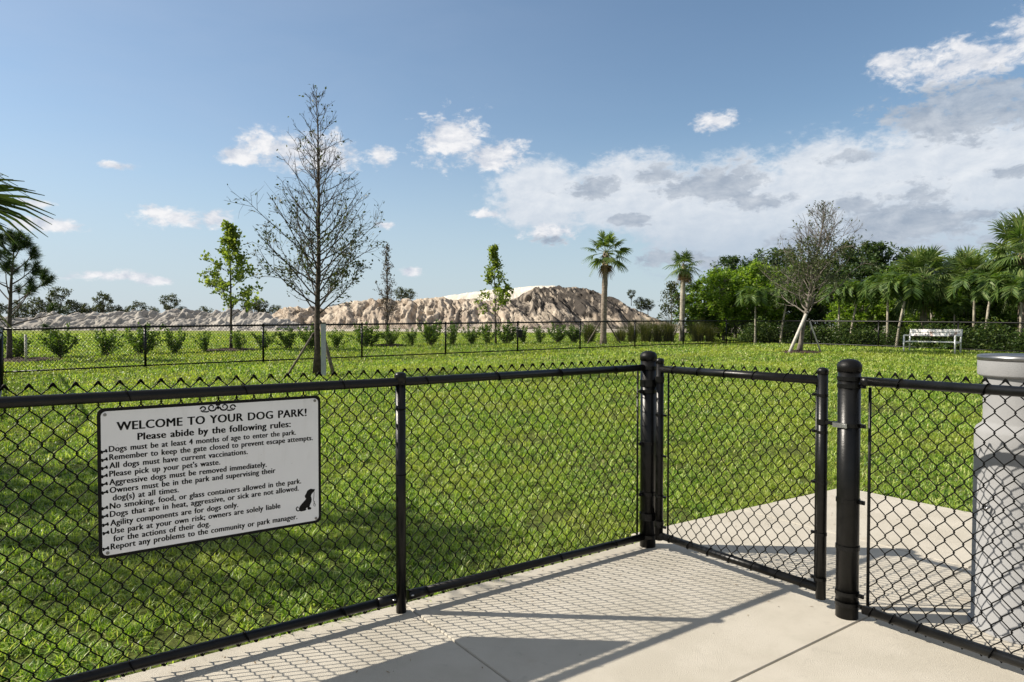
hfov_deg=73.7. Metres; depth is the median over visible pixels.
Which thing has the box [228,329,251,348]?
shrub
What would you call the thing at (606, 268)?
cabbage palm
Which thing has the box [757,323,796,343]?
hedge bush
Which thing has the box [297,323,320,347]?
shrub
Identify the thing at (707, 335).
grass clump
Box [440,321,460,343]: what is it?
shrub
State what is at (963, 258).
cabbage palm
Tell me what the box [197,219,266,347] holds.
broad leaf tree
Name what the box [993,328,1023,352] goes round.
hedge bush
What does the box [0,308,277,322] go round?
gravel hill
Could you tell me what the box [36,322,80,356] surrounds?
shrub
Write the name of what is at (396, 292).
tree
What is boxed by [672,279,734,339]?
bushy tree
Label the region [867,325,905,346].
hedge bush
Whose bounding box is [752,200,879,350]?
leaning tree
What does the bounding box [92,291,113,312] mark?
tree
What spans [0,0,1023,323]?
sky
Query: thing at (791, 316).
bushy tree
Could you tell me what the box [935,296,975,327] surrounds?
slender palm
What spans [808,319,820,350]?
tree stake
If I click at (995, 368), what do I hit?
drinking fountain
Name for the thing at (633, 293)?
tree
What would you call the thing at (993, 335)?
hedge bush
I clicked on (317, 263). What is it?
half bare tree
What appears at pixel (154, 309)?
tree
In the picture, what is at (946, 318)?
bushy tree
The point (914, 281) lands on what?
slender palm
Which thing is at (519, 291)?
sand hill
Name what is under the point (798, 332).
tree stake
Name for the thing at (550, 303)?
sand hill
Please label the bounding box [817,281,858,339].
slender palm
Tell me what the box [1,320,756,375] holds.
chain link fence
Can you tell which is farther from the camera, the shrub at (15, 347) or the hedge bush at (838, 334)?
the hedge bush at (838, 334)
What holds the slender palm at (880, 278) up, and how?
on the ground at (190, 636)
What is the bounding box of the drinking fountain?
[967,353,1023,645]
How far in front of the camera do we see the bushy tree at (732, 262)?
42.76 m
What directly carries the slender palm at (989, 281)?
on the ground at (190, 636)
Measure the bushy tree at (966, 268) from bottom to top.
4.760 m
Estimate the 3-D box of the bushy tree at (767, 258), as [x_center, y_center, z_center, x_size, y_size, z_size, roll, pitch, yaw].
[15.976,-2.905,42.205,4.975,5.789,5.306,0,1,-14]
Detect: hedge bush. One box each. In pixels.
[731,312,777,342]
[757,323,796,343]
[774,317,810,343]
[793,322,834,344]
[813,312,865,343]
[840,324,880,345]
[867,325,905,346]
[884,323,926,347]
[908,314,965,348]
[928,321,996,350]
[961,312,1023,350]
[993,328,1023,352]
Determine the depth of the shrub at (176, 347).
24.45 m
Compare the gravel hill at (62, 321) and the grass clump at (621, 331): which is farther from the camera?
the gravel hill at (62, 321)
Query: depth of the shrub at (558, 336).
34.92 m
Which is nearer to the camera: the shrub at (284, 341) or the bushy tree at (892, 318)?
the shrub at (284, 341)
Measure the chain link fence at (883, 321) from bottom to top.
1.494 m
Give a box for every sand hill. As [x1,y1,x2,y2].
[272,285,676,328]
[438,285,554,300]
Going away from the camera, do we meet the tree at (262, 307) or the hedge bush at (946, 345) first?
the hedge bush at (946, 345)
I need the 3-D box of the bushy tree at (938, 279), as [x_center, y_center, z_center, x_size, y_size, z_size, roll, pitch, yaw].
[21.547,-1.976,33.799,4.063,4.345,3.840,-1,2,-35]
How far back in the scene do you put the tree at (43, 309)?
163.88 m
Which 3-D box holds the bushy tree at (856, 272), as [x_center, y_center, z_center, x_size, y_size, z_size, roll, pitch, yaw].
[18.783,-2.747,37.817,4.913,5.704,4.606,-1,1,-26]
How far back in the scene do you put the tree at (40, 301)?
163.75 m
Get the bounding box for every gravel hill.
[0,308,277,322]
[0,314,313,330]
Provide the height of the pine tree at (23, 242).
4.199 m
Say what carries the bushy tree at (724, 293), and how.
on the ground at (190, 636)
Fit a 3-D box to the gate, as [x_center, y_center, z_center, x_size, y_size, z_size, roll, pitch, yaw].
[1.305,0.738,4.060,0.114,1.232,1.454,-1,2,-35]
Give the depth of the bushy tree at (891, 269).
34.73 m
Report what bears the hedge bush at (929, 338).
on the ground at (190, 636)
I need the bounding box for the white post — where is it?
[321,322,325,376]
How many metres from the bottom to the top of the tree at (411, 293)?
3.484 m
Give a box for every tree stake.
[24,334,27,362]
[288,332,313,373]
[318,320,335,375]
[788,312,808,351]
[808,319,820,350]
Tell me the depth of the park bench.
24.88 m
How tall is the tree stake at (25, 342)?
0.900 m
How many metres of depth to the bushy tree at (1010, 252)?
32.34 m
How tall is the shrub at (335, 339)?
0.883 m
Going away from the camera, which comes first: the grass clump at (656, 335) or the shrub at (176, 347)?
the shrub at (176, 347)
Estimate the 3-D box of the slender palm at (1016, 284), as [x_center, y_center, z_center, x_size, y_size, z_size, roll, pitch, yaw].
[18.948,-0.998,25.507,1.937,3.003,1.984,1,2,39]
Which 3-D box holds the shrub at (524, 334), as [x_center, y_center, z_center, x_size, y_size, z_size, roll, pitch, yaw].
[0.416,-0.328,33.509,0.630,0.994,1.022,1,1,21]
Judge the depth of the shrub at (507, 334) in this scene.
33.17 m
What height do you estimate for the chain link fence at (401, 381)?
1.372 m
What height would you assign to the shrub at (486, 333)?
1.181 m
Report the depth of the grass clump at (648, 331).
34.77 m
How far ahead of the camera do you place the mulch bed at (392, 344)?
29.19 m
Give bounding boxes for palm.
[0,173,55,337]
[581,229,632,343]
[663,248,704,340]
[736,286,773,342]
[767,281,807,341]
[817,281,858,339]
[834,278,882,345]
[860,272,911,346]
[878,271,935,347]
[884,244,966,328]
[933,245,996,339]
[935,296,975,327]
[945,273,1003,326]
[959,269,1019,341]
[972,208,1023,331]
[989,275,1023,332]
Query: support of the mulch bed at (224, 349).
on the ground at (190, 636)
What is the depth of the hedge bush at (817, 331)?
31.42 m
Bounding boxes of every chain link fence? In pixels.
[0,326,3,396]
[0,351,656,681]
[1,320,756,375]
[756,320,1023,351]
[835,359,1023,670]
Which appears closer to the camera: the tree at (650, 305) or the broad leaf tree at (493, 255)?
the broad leaf tree at (493, 255)
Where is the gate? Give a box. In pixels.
[639,358,846,599]
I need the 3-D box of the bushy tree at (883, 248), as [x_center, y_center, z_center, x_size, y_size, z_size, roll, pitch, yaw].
[20.142,-2.656,36.754,4.607,5.578,4.913,-1,2,-35]
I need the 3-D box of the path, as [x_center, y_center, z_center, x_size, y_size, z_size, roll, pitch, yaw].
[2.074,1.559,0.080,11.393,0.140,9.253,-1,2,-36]
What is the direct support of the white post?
on the ground at (190, 636)
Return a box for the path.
[106,489,1023,681]
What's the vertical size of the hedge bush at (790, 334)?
1.521 m
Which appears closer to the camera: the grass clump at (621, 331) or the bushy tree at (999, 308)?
the bushy tree at (999, 308)
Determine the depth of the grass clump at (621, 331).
35.46 m
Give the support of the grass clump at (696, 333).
on the ground at (190, 636)
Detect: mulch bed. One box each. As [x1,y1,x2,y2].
[4,356,62,362]
[199,347,260,351]
[375,343,406,346]
[779,349,821,353]
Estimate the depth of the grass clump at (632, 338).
35.16 m
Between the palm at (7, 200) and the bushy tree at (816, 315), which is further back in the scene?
the bushy tree at (816, 315)
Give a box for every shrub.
[3,332,33,357]
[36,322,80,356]
[93,328,125,355]
[124,322,168,354]
[163,327,187,352]
[191,330,210,351]
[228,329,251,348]
[252,328,277,349]
[269,326,299,347]
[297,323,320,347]
[328,328,350,347]
[346,322,383,345]
[382,326,399,344]
[401,327,417,345]
[417,319,441,344]
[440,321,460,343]
[459,324,481,343]
[479,321,499,342]
[493,320,524,342]
[515,326,527,342]
[532,326,549,341]
[548,323,570,341]
[567,324,585,341]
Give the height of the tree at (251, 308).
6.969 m
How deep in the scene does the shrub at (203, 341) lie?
25.03 m
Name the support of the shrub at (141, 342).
on the ground at (190, 636)
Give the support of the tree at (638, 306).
on the sand hill at (550, 303)
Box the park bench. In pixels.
[903,329,962,353]
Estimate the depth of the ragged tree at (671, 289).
37.03 m
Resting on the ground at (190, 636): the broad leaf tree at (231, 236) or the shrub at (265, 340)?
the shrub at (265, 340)
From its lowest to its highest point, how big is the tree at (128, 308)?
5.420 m
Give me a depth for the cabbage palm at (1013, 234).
27.45 m
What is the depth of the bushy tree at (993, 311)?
29.08 m
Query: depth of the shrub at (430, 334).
30.57 m
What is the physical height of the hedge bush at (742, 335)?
1.668 m
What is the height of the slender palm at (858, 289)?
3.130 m
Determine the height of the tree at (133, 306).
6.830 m
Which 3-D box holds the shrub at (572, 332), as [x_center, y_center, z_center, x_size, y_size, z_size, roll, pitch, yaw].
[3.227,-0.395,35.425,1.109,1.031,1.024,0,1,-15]
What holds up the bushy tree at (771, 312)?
on the ground at (190, 636)
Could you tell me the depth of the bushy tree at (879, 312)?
32.96 m
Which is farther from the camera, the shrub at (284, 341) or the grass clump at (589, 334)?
the grass clump at (589, 334)
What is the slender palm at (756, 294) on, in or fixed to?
on the ground at (190, 636)
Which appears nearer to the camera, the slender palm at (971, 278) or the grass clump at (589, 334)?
the slender palm at (971, 278)
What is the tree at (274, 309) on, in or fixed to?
on the ground at (190, 636)
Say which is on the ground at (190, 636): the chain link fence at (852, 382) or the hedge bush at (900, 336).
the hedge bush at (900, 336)
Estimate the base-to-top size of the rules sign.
0.615 m
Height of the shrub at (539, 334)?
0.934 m
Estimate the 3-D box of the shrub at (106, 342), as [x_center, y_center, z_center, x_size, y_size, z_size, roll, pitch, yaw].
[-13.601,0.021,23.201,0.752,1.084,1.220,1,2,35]
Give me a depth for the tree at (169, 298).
164.71 m
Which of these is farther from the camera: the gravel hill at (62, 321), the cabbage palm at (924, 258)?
the gravel hill at (62, 321)
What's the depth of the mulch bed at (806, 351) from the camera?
24.61 m
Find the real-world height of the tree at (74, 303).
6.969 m
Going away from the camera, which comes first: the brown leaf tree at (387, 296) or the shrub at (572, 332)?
the brown leaf tree at (387, 296)
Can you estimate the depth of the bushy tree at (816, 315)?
38.11 m
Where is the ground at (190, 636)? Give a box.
[0,326,1004,681]
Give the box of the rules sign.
[97,395,320,558]
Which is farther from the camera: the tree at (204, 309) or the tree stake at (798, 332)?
the tree at (204, 309)
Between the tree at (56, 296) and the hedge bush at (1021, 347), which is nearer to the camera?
the hedge bush at (1021, 347)
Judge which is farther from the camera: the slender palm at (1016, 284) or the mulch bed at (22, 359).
the slender palm at (1016, 284)
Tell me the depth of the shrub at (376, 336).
28.79 m
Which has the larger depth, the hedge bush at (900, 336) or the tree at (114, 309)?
the tree at (114, 309)
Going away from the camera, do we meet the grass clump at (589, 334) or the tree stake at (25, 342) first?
the tree stake at (25, 342)
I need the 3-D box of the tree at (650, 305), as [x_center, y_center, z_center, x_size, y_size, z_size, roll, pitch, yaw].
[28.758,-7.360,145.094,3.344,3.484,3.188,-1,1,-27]
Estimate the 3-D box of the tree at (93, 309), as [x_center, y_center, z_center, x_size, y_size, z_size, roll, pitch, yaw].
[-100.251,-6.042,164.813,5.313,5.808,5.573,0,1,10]
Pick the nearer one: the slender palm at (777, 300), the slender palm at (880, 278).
the slender palm at (880, 278)
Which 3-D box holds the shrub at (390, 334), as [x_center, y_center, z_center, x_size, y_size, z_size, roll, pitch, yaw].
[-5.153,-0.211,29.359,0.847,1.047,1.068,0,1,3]
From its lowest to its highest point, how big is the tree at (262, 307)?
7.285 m
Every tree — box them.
[0,228,72,358]
[2,300,28,317]
[21,296,47,317]
[35,301,61,314]
[46,286,73,313]
[59,300,86,314]
[70,303,92,313]
[85,305,105,313]
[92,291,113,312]
[106,305,124,313]
[120,306,131,311]
[129,301,146,310]
[142,306,159,312]
[158,293,180,310]
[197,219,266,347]
[197,306,213,312]
[225,84,387,374]
[241,300,263,312]
[253,299,268,312]
[266,305,281,314]
[374,243,400,342]
[393,286,407,299]
[403,288,417,298]
[473,243,513,342]
[626,290,635,305]
[633,297,647,310]
[642,298,654,310]
[656,280,688,324]
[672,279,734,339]
[685,265,753,340]
[703,255,763,338]
[719,258,792,330]
[744,247,802,326]
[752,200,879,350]
[759,258,826,327]
[789,258,854,326]
[812,240,893,319]
[823,280,900,336]
[840,241,912,328]
[866,270,913,331]
[870,260,936,334]
[900,306,961,330]
[913,258,967,326]
[941,248,1014,327]
[952,298,1017,333]
[970,262,1016,330]
[1003,244,1023,264]
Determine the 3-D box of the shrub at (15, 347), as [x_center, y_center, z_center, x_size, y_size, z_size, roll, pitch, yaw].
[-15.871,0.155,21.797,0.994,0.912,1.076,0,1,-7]
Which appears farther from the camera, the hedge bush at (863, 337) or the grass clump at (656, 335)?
the grass clump at (656, 335)
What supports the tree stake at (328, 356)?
on the ground at (190, 636)
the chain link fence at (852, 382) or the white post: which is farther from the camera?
the white post
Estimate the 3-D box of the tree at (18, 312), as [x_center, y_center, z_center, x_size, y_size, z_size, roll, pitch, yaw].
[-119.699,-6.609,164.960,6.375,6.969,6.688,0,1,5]
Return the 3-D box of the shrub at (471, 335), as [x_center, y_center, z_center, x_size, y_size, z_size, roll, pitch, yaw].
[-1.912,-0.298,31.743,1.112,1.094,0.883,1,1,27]
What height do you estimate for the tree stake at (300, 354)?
1.131 m
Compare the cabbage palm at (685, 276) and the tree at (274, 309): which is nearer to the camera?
the cabbage palm at (685, 276)
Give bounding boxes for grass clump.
[576,319,599,341]
[611,325,627,341]
[621,319,639,341]
[632,316,657,341]
[644,317,668,341]
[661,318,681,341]
[685,318,709,341]
[699,324,721,341]

